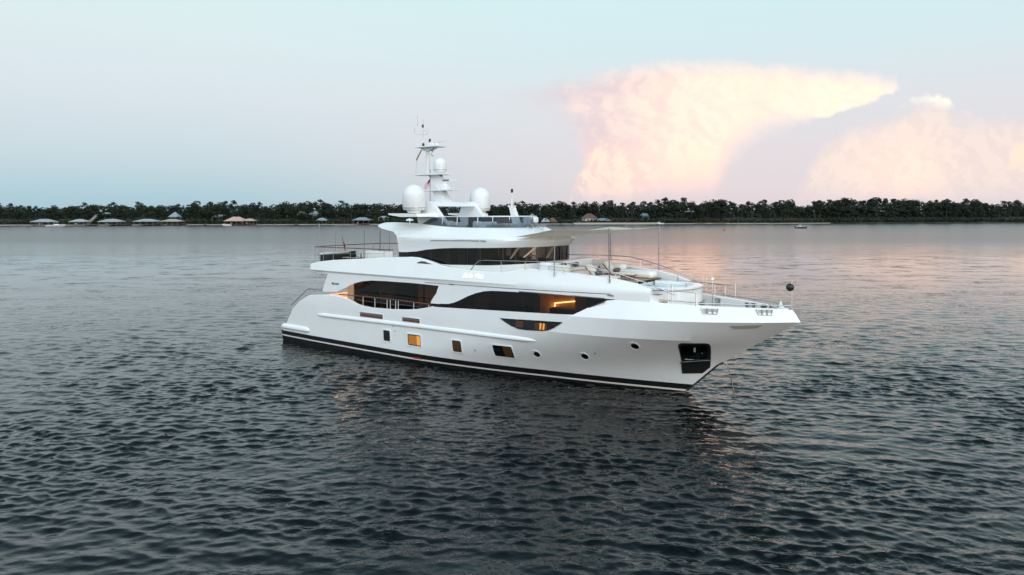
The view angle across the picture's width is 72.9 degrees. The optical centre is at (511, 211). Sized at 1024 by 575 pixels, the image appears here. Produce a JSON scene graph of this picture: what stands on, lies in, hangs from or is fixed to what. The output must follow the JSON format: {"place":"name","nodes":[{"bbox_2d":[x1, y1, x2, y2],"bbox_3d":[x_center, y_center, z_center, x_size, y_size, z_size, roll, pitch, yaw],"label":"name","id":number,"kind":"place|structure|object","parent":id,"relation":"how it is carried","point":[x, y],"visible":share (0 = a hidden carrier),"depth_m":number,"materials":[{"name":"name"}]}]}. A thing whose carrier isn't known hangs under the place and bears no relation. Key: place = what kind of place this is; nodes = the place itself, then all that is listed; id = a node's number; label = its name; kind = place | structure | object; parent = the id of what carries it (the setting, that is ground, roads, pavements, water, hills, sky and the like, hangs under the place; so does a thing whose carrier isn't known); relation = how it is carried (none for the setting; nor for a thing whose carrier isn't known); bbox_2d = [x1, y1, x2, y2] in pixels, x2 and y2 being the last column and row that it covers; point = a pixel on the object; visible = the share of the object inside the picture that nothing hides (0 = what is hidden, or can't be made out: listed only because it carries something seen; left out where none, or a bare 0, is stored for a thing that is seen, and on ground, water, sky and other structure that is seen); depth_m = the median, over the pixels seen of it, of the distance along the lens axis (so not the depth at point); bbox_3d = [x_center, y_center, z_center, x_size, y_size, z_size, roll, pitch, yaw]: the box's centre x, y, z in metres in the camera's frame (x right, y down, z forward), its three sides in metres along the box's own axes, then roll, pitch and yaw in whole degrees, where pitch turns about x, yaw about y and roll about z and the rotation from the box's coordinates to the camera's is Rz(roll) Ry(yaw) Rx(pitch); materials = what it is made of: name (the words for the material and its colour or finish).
{"place":"outdoors","nodes":[
{"label":"outdoors","id":0,"kind":"place"},
{"bbox_2d":[0,223,826,225],"bbox_3d":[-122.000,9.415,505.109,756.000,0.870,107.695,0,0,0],"label":"beach","id":1,"kind":"structure","parent":0,"point":[378,224],"depth_m":492.38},
{"bbox_2d":[0,223,1023,574],"bbox_3d":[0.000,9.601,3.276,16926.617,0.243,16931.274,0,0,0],"label":"water","id":2,"kind":"structure","parent":0,"point":[172,401],"depth_m":30.87,"materials":[{"name":"black liquid"}]},
{"bbox_2d":[31,219,66,225],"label":"boathouse","id":3,"kind":"object","parent":2,"relation":"in","point":[44,220],"visible":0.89,"depth_m":456.05,"materials":[{"name":"metal"}]},
{"bbox_2d":[69,219,95,225],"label":"boathouse","id":4,"kind":"object","parent":2,"relation":"in","point":[80,220],"visible":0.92,"depth_m":461.35,"materials":[{"name":"metal"}]},
{"bbox_2d":[98,219,125,225],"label":"boathouse","id":5,"kind":"object","parent":2,"relation":"in","point":[111,220],"visible":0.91,"depth_m":464.21,"materials":[{"name":"metal"}]},
{"bbox_2d":[132,219,160,225],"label":"boathouse","id":6,"kind":"object","parent":2,"relation":"in","point":[146,221],"visible":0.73,"depth_m":468.67,"materials":[{"name":"metal"}]},
{"bbox_2d":[160,219,183,225],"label":"boathouse","id":7,"kind":"object","parent":2,"relation":"in","point":[172,220],"visible":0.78,"depth_m":475.65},
{"bbox_2d":[224,217,244,224],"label":"boathouse","id":8,"kind":"object","parent":2,"relation":"in","point":[236,219],"visible":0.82,"depth_m":481.83,"materials":[{"name":"white paint"}]},
{"bbox_2d":[353,217,370,224],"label":"boathouse","id":9,"kind":"object","parent":2,"relation":"in","point":[361,218],"visible":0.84,"depth_m":499.80,"materials":[{"name":"blue metal"}]},
{"bbox_2d":[281,116,799,390],"bbox_3d":[-0.567,2.075,43.912,35.670,17.450,7.686,0,0,35],"label":"motor yacht","id":10,"kind":"object","parent":2,"relation":"on","point":[472,285],"visible":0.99,"depth_m":40.16,"materials":[{"name":"white plastic"}]},
{"bbox_2d":[320,251,355,260],"bbox_3d":[-12.654,3.420,50.568,0.780,0.900,2.840,0,0,35],"label":"aft sofa","id":11,"kind":"object","parent":10,"relation":"on","point":[333,256],"visible":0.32,"depth_m":49.92,"materials":[{"name":"fabric"}]},
{"bbox_2d":[319,224,389,251],"bbox_3d":[-9.912,2.440,50.700,5.970,3.120,6.240,0,0,35],"label":"aft awning","id":12,"kind":"object","parent":10,"relation":"attached to","point":[364,234],"visible":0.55,"depth_m":53.61,"materials":[{"name":"white"}]},
{"bbox_2d":[365,250,393,257],"bbox_3d":[-8.704,3.260,46.737,2.600,1.220,0.850,0,0,35],"label":"aft sofa","id":13,"kind":"object","parent":10,"relation":"on","point":[375,254],"visible":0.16,"depth_m":46.38,"materials":[{"name":"fabric"}]},
{"bbox_2d":[548,257,611,271],"bbox_3d":[3.972,3.150,40.674,1.520,0.600,5.340,0,0,36],"label":"lounge sofa","id":14,"kind":"object","parent":10,"relation":"on","point":[596,263],"visible":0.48,"depth_m":39.76,"materials":[{"name":"white fabric"}]},
{"bbox_2d":[518,226,659,282],"bbox_3d":[4.426,2.290,40.350,6.196,2.825,7.056,0,0,35],"label":"bow awning","id":15,"kind":"object","parent":10,"relation":"attached to","point":[565,232],"visible":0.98,"depth_m":39.12,"materials":[{"name":"beige"}]},
{"bbox_2d":[585,264,620,278],"bbox_3d":[4.834,3.378,37.562,2.000,0.954,0.730,0,0,31],"label":"sun lounger","id":16,"kind":"object","parent":10,"relation":"on","point":[590,269],"visible":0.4,"depth_m":37.51,"materials":[{"name":"white fabric"}]},
{"bbox_2d":[602,262,636,278],"bbox_3d":[6.063,3.378,39.629,2.000,0.954,0.730,0,0,32],"label":"sun lounger","id":17,"kind":"object","parent":10,"relation":"on","point":[628,274],"visible":0.69,"depth_m":39.41,"materials":[{"name":"white fabric"}]},
{"bbox_2d":[598,263,656,277],"bbox_3d":[6.810,3.480,41.106,3.600,0.750,0.900,0,0,35],"label":"sun pad","id":18,"kind":"object","parent":10,"relation":"on","point":[643,273],"visible":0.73,"depth_m":40.46,"materials":[{"name":"white fabric"}]},
{"bbox_2d":[0,212,1023,225],"bbox_3d":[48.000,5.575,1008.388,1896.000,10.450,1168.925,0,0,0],"label":"land","id":19,"kind":"structure","parent":0,"point":[540,218],"depth_m":562.58,"materials":[{"name":"plant"}]},
{"bbox_2d":[3,208,13,220],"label":"broadleaf tree","id":20,"kind":"object","parent":19,"relation":"on","point":[8,213],"visible":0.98,"depth_m":480.42,"materials":[{"name":"green plant"}]},
{"bbox_2d":[48,205,60,219],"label":"broadleaf tree","id":21,"kind":"object","parent":19,"relation":"on","point":[54,209],"visible":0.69,"depth_m":508.11,"materials":[{"name":"green plant"}]},
{"bbox_2d":[59,208,71,220],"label":"broadleaf tree","id":22,"kind":"object","parent":19,"relation":"on","point":[64,211],"visible":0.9,"depth_m":487.81,"materials":[{"name":"green plant"}]},
{"bbox_2d":[68,210,80,219],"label":"broadleaf tree","id":23,"kind":"object","parent":19,"relation":"on","point":[75,213],"visible":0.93,"depth_m":485.29,"materials":[{"name":"green plant"}]},
{"bbox_2d":[78,208,92,219],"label":"broadleaf tree","id":24,"kind":"object","parent":19,"relation":"on","point":[86,212],"visible":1,"depth_m":486.82,"materials":[{"name":"green plant"}]},
{"bbox_2d":[85,204,99,220],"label":"broadleaf tree","id":25,"kind":"object","parent":19,"relation":"on","point":[94,208],"visible":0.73,"depth_m":502.39,"materials":[{"name":"green plant"}]},
{"bbox_2d":[102,207,117,218],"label":"broadleaf tree","id":26,"kind":"object","parent":19,"relation":"on","point":[112,210],"visible":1,"depth_m":485.29,"materials":[{"name":"green plant"}]},
{"bbox_2d":[114,204,132,218],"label":"broadleaf tree","id":27,"kind":"object","parent":19,"relation":"on","point":[122,208],"visible":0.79,"depth_m":503.68,"materials":[{"name":"green plant"}]},
{"bbox_2d":[126,210,139,218],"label":"broadleaf tree","id":28,"kind":"object","parent":19,"relation":"on","point":[134,214],"visible":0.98,"depth_m":488.99,"materials":[{"name":"green plant"}]},
{"bbox_2d":[136,202,146,218],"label":"broadleaf tree","id":29,"kind":"object","parent":19,"relation":"on","point":[140,206],"visible":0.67,"depth_m":507.09,"materials":[{"name":"green plant"}]},
{"bbox_2d":[140,206,151,222],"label":"broadleaf tree","id":30,"kind":"object","parent":19,"relation":"on","point":[144,212],"visible":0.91,"depth_m":491.29,"materials":[{"name":"green plant"}]},
{"bbox_2d":[146,211,156,218],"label":"broadleaf tree","id":31,"kind":"object","parent":19,"relation":"on","point":[151,214],"visible":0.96,"depth_m":489.33,"materials":[{"name":"green plant"}]},
{"bbox_2d":[152,205,169,219],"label":"broadleaf tree","id":32,"kind":"object","parent":19,"relation":"on","point":[159,208],"visible":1,"depth_m":508.38,"materials":[{"name":"green plant"}]},
{"bbox_2d":[184,207,197,218],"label":"broadleaf tree","id":33,"kind":"object","parent":19,"relation":"on","point":[189,211],"visible":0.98,"depth_m":496.84,"materials":[{"name":"green plant"}]},
{"bbox_2d":[190,201,201,219],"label":"broadleaf tree","id":34,"kind":"object","parent":19,"relation":"on","point":[196,206],"visible":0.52,"depth_m":509.29,"materials":[{"name":"green plant"}]},
{"bbox_2d":[192,209,204,220],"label":"broadleaf tree","id":35,"kind":"object","parent":19,"relation":"on","point":[199,215],"visible":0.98,"depth_m":496.67,"materials":[{"name":"green plant"}]},
{"bbox_2d":[200,205,213,216],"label":"broadleaf tree","id":36,"kind":"object","parent":19,"relation":"on","point":[205,209],"visible":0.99,"depth_m":498.09,"materials":[{"name":"green plant"}]},
{"bbox_2d":[209,205,226,221],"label":"broadleaf tree","id":37,"kind":"object","parent":19,"relation":"on","point":[217,208],"visible":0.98,"depth_m":497.46,"materials":[{"name":"green plant"}]},
{"bbox_2d":[228,200,236,216],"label":"palm tree","id":38,"kind":"object","parent":19,"relation":"on","point":[234,202],"visible":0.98,"depth_m":517.32,"materials":[{"name":"green plant"}]},
{"bbox_2d":[240,204,248,218],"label":"broadleaf tree","id":39,"kind":"object","parent":19,"relation":"on","point":[244,209],"visible":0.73,"depth_m":524.79,"materials":[{"name":"green plant"}]},
{"bbox_2d":[244,207,256,221],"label":"broadleaf tree","id":40,"kind":"object","parent":19,"relation":"on","point":[251,214],"visible":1,"depth_m":502.38,"materials":[{"name":"green plant"}]},
{"bbox_2d":[270,208,283,220],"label":"broadleaf tree","id":41,"kind":"object","parent":19,"relation":"on","point":[276,212],"visible":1,"depth_m":498.29,"materials":[{"name":"green plant"}]},
{"bbox_2d":[277,201,289,218],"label":"broadleaf tree","id":42,"kind":"object","parent":19,"relation":"on","point":[283,204],"visible":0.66,"depth_m":527.50,"materials":[{"name":"green plant"}]},
{"bbox_2d":[284,206,296,216],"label":"broadleaf tree","id":43,"kind":"object","parent":19,"relation":"on","point":[290,210],"visible":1,"depth_m":503.39,"materials":[{"name":"green plant"}]},
{"bbox_2d":[294,205,305,220],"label":"broadleaf tree","id":44,"kind":"object","parent":19,"relation":"on","point":[298,209],"visible":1,"depth_m":503.96,"materials":[{"name":"green plant"}]},
{"bbox_2d":[302,201,313,214],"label":"broadleaf tree","id":45,"kind":"object","parent":19,"relation":"on","point":[307,210],"visible":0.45,"depth_m":517.93,"materials":[{"name":"green plant"}]},
{"bbox_2d":[318,203,330,217],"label":"broadleaf tree","id":46,"kind":"object","parent":19,"relation":"on","point":[324,210],"visible":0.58,"depth_m":526.05,"materials":[{"name":"green plant"}]},
{"bbox_2d":[324,209,335,221],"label":"broadleaf tree","id":47,"kind":"object","parent":19,"relation":"on","point":[328,212],"visible":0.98,"depth_m":506.65,"materials":[{"name":"green plant"}]},
{"bbox_2d":[341,207,354,218],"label":"broadleaf tree","id":48,"kind":"object","parent":19,"relation":"on","point":[348,209],"visible":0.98,"depth_m":505.77,"materials":[{"name":"green plant"}]},
{"bbox_2d":[351,203,364,217],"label":"broadleaf tree","id":49,"kind":"object","parent":19,"relation":"on","point":[359,206],"visible":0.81,"depth_m":529.41,"materials":[{"name":"green plant"}]},
{"bbox_2d":[359,209,370,217],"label":"broadleaf tree","id":50,"kind":"object","parent":19,"relation":"on","point":[364,212],"visible":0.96,"depth_m":509.20,"materials":[{"name":"green plant"}]},
{"bbox_2d":[371,203,382,215],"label":"broadleaf tree","id":51,"kind":"object","parent":19,"relation":"on","point":[378,207],"visible":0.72,"depth_m":524.66,"materials":[{"name":"green plant"}]},
{"bbox_2d":[34,222,732,224],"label":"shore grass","id":52,"kind":"structure","parent":19,"relation":"on","point":[544,223],"depth_m":518.56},
{"bbox_2d":[502,205,509,215],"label":"broadleaf tree","id":53,"kind":"object","parent":19,"relation":"on","point":[505,209],"visible":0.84,"depth_m":519.25,"materials":[{"name":"green plant"}]},
{"bbox_2d":[0,217,1023,224],"bbox_3d":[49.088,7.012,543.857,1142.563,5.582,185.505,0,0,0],"label":"undergrowth","id":54,"kind":"object","parent":19,"relation":"on","point":[979,219],"visible":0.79,"depth_m":522.87,"materials":[{"name":"green plant"}]},
{"bbox_2d":[1,199,1023,219],"bbox_3d":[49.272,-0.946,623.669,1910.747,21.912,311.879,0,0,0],"label":"forest","id":55,"kind":"object","parent":19,"relation":"on","point":[745,214],"visible":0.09,"depth_m":568.17,"materials":[{"name":"plant"}]},
{"bbox_2d":[519,206,529,215],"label":"broadleaf tree","id":56,"kind":"object","parent":19,"relation":"on","point":[523,211],"visible":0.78,"depth_m":524.88,"materials":[{"name":"green plant"}]},
{"bbox_2d":[526,203,535,214],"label":"broadleaf tree","id":57,"kind":"object","parent":19,"relation":"on","point":[530,208],"visible":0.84,"depth_m":548.71,"materials":[{"name":"green plant"}]},
{"bbox_2d":[547,206,557,217],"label":"broadleaf tree","id":58,"kind":"object","parent":19,"relation":"on","point":[550,211],"visible":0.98,"depth_m":527.40,"materials":[{"name":"green plant"}]},
{"bbox_2d":[552,201,566,219],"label":"broadleaf tree","id":59,"kind":"object","parent":19,"relation":"on","point":[560,205],"visible":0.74,"depth_m":540.53,"materials":[{"name":"green plant"}]},
{"bbox_2d":[575,203,585,218],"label":"broadleaf tree","id":60,"kind":"object","parent":19,"relation":"on","point":[580,211],"visible":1,"depth_m":550.31,"materials":[{"name":"green plant"}]},
{"bbox_2d":[581,201,592,214],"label":"broadleaf tree","id":61,"kind":"object","parent":19,"relation":"on","point":[587,208],"visible":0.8,"depth_m":553.97,"materials":[{"name":"green plant"}]},
{"bbox_2d":[581,214,596,220],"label":"shore house","id":62,"kind":"structure","parent":19,"relation":"on","point":[587,217],"depth_m":535.89,"materials":[{"name":"brown"}]},
{"bbox_2d":[590,201,599,215],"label":"broadleaf tree","id":63,"kind":"object","parent":19,"relation":"on","point":[595,206],"visible":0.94,"depth_m":555.86,"materials":[{"name":"green plant"}]},
{"bbox_2d":[597,204,613,217],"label":"broadleaf tree","id":64,"kind":"object","parent":19,"relation":"on","point":[607,210],"visible":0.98,"depth_m":532.39,"materials":[{"name":"green plant"}]},
{"bbox_2d":[574,223,655,223],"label":"sea wall","id":65,"kind":"structure","parent":19,"relation":"on","point":[614,223],"depth_m":518.83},
{"bbox_2d":[610,207,622,221],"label":"broadleaf tree","id":66,"kind":"object","parent":19,"relation":"on","point":[616,213],"visible":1,"depth_m":530.13,"materials":[{"name":"green plant"}]},
{"bbox_2d":[640,205,658,218],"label":"broadleaf tree","id":67,"kind":"object","parent":19,"relation":"on","point":[648,209],"visible":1,"depth_m":533.76,"materials":[{"name":"green plant"}]},
{"bbox_2d":[651,205,665,220],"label":"broadleaf tree","id":68,"kind":"object","parent":19,"relation":"on","point":[660,209],"visible":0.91,"depth_m":537.61,"materials":[{"name":"green plant"}]},
{"bbox_2d":[660,205,673,220],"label":"broadleaf tree","id":69,"kind":"object","parent":19,"relation":"on","point":[667,213],"visible":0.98,"depth_m":537.20,"materials":[{"name":"green plant"}]},
{"bbox_2d":[665,200,680,218],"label":"broadleaf tree","id":70,"kind":"object","parent":19,"relation":"on","point":[670,203],"visible":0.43,"depth_m":558.96,"materials":[{"name":"green plant"}]},
{"bbox_2d":[670,203,685,220],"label":"broadleaf tree","id":71,"kind":"object","parent":19,"relation":"on","point":[677,210],"visible":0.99,"depth_m":537.39,"materials":[{"name":"green plant"}]},
{"bbox_2d":[695,207,705,221],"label":"broadleaf tree","id":72,"kind":"object","parent":19,"relation":"on","point":[700,210],"visible":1,"depth_m":541.39,"materials":[{"name":"green plant"}]},
{"bbox_2d":[708,204,720,220],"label":"broadleaf tree","id":73,"kind":"object","parent":19,"relation":"on","point":[714,209],"visible":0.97,"depth_m":548.39,"materials":[{"name":"green plant"}]},
{"bbox_2d":[715,199,727,217],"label":"broadleaf tree","id":74,"kind":"object","parent":19,"relation":"on","point":[724,204],"visible":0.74,"depth_m":567.51,"materials":[{"name":"green plant"}]},
{"bbox_2d":[729,202,738,219],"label":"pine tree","id":75,"kind":"object","parent":19,"relation":"on","point":[732,204],"visible":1,"depth_m":550.97,"materials":[{"name":"green plant"}]},
{"bbox_2d":[753,203,764,218],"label":"broadleaf tree","id":76,"kind":"object","parent":19,"relation":"on","point":[756,206],"visible":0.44,"depth_m":571.92,"materials":[{"name":"green plant"}]},
{"bbox_2d":[759,207,771,220],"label":"broadleaf tree","id":77,"kind":"object","parent":19,"relation":"on","point":[765,209],"visible":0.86,"depth_m":558.33,"materials":[{"name":"green plant"}]},
{"bbox_2d":[776,200,785,218],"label":"broadleaf tree","id":78,"kind":"object","parent":19,"relation":"on","point":[780,206],"visible":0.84,"depth_m":579.12,"materials":[{"name":"green plant"}]},
{"bbox_2d":[787,199,795,217],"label":"broadleaf tree","id":79,"kind":"object","parent":19,"relation":"on","point":[792,205],"visible":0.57,"depth_m":588.01,"materials":[{"name":"green plant"}]},
{"bbox_2d":[792,208,803,219],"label":"broadleaf tree","id":80,"kind":"object","parent":19,"relation":"on","point":[797,214],"visible":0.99,"depth_m":559.85,"materials":[{"name":"green plant"}]},
{"bbox_2d":[816,200,824,218],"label":"palm tree","id":81,"kind":"object","parent":19,"relation":"on","point":[821,208],"visible":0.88,"depth_m":570.28,"materials":[{"name":"green plant"}]},
{"bbox_2d":[822,203,838,219],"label":"broadleaf tree","id":82,"kind":"object","parent":19,"relation":"on","point":[829,208],"visible":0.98,"depth_m":570.02,"materials":[{"name":"green plant"}]},
{"bbox_2d":[830,200,846,217],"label":"broadleaf tree","id":83,"kind":"object","parent":19,"relation":"on","point":[836,203],"visible":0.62,"depth_m":590.97,"materials":[{"name":"green plant"}]},
{"bbox_2d":[830,206,847,218],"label":"broadleaf tree","id":84,"kind":"object","parent":19,"relation":"on","point":[837,209],"visible":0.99,"depth_m":567.10,"materials":[{"name":"green plant"}]},
{"bbox_2d":[837,197,857,218],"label":"broadleaf tree","id":85,"kind":"object","parent":19,"relation":"on","point":[854,201],"visible":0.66,"depth_m":594.89,"materials":[{"name":"green plant"}]},
{"bbox_2d":[844,206,858,219],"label":"broadleaf tree","id":86,"kind":"object","parent":19,"relation":"on","point":[851,213],"visible":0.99,"depth_m":568.92,"materials":[{"name":"green plant"}]},
{"bbox_2d":[853,206,862,218],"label":"broadleaf tree","id":87,"kind":"object","parent":19,"relation":"on","point":[857,208],"visible":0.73,"depth_m":575.85,"materials":[{"name":"green plant"}]},
{"bbox_2d":[860,205,879,217],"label":"broadleaf tree","id":88,"kind":"object","parent":19,"relation":"on","point":[869,210],"visible":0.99,"depth_m":572.92,"materials":[{"name":"green plant"}]},
{"bbox_2d":[873,198,883,217],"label":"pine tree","id":89,"kind":"object","parent":19,"relation":"on","point":[878,200],"visible":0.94,"depth_m":581.79,"materials":[{"name":"green plant"}]},
{"bbox_2d":[883,205,898,218],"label":"broadleaf tree","id":90,"kind":"object","parent":19,"relation":"on","point":[888,213],"visible":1,"depth_m":575.46,"materials":[{"name":"green plant"}]},
{"bbox_2d":[897,207,907,219],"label":"broadleaf tree","id":91,"kind":"object","parent":19,"relation":"on","point":[901,210],"visible":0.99,"depth_m":581.38,"materials":[{"name":"green plant"}]},
{"bbox_2d":[899,203,917,220],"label":"broadleaf tree","id":92,"kind":"object","parent":19,"relation":"on","point":[910,207],"visible":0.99,"depth_m":581.28,"materials":[{"name":"green plant"}]},
{"bbox_2d":[906,199,921,217],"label":"broadleaf tree","id":93,"kind":"object","parent":19,"relation":"on","point":[916,202],"visible":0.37,"depth_m":603.53,"materials":[{"name":"green plant"}]},
{"bbox_2d":[921,205,934,220],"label":"broadleaf tree","id":94,"kind":"object","parent":19,"relation":"on","point":[931,214],"visible":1,"depth_m":582.77,"materials":[{"name":"green plant"}]},
{"bbox_2d":[929,202,943,219],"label":"broadleaf tree","id":95,"kind":"object","parent":19,"relation":"on","point":[938,212],"visible":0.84,"depth_m":584.41,"materials":[{"name":"green plant"}]},
{"bbox_2d":[942,199,951,219],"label":"palm tree","id":96,"kind":"object","parent":19,"relation":"on","point":[946,204],"visible":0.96,"depth_m":591.00,"materials":[{"name":"green plant"}]},
{"bbox_2d":[949,201,959,217],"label":"broadleaf tree","id":97,"kind":"object","parent":19,"relation":"on","point":[954,204],"visible":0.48,"depth_m":619.06,"materials":[{"name":"green plant"}]},
{"bbox_2d":[954,206,971,218],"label":"broadleaf tree","id":98,"kind":"object","parent":19,"relation":"on","point":[963,210],"visible":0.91,"depth_m":593.38,"materials":[{"name":"green plant"}]},
{"bbox_2d":[968,201,983,213],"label":"broadleaf tree","id":99,"kind":"object","parent":19,"relation":"on","point":[979,205],"visible":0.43,"depth_m":613.98,"materials":[{"name":"green plant"}]},
{"bbox_2d":[980,203,992,218],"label":"broadleaf tree","id":100,"kind":"object","parent":19,"relation":"on","point":[987,207],"visible":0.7,"depth_m":619.56,"materials":[{"name":"green plant"}]},
{"bbox_2d":[988,208,997,218],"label":"broadleaf tree","id":101,"kind":"object","parent":19,"relation":"on","point":[993,213],"visible":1,"depth_m":597.51,"materials":[{"name":"green plant"}]},
{"bbox_2d":[999,201,1007,218],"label":"palm tree","id":102,"kind":"object","parent":19,"relation":"on","point":[1003,204],"visible":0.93,"depth_m":624.54,"materials":[{"name":"green plant"}]},
{"bbox_2d":[0,0,1023,211],"label":"sky","id":103,"kind":"structure","parent":0,"point":[154,103],"materials":[{"name":"blue"}]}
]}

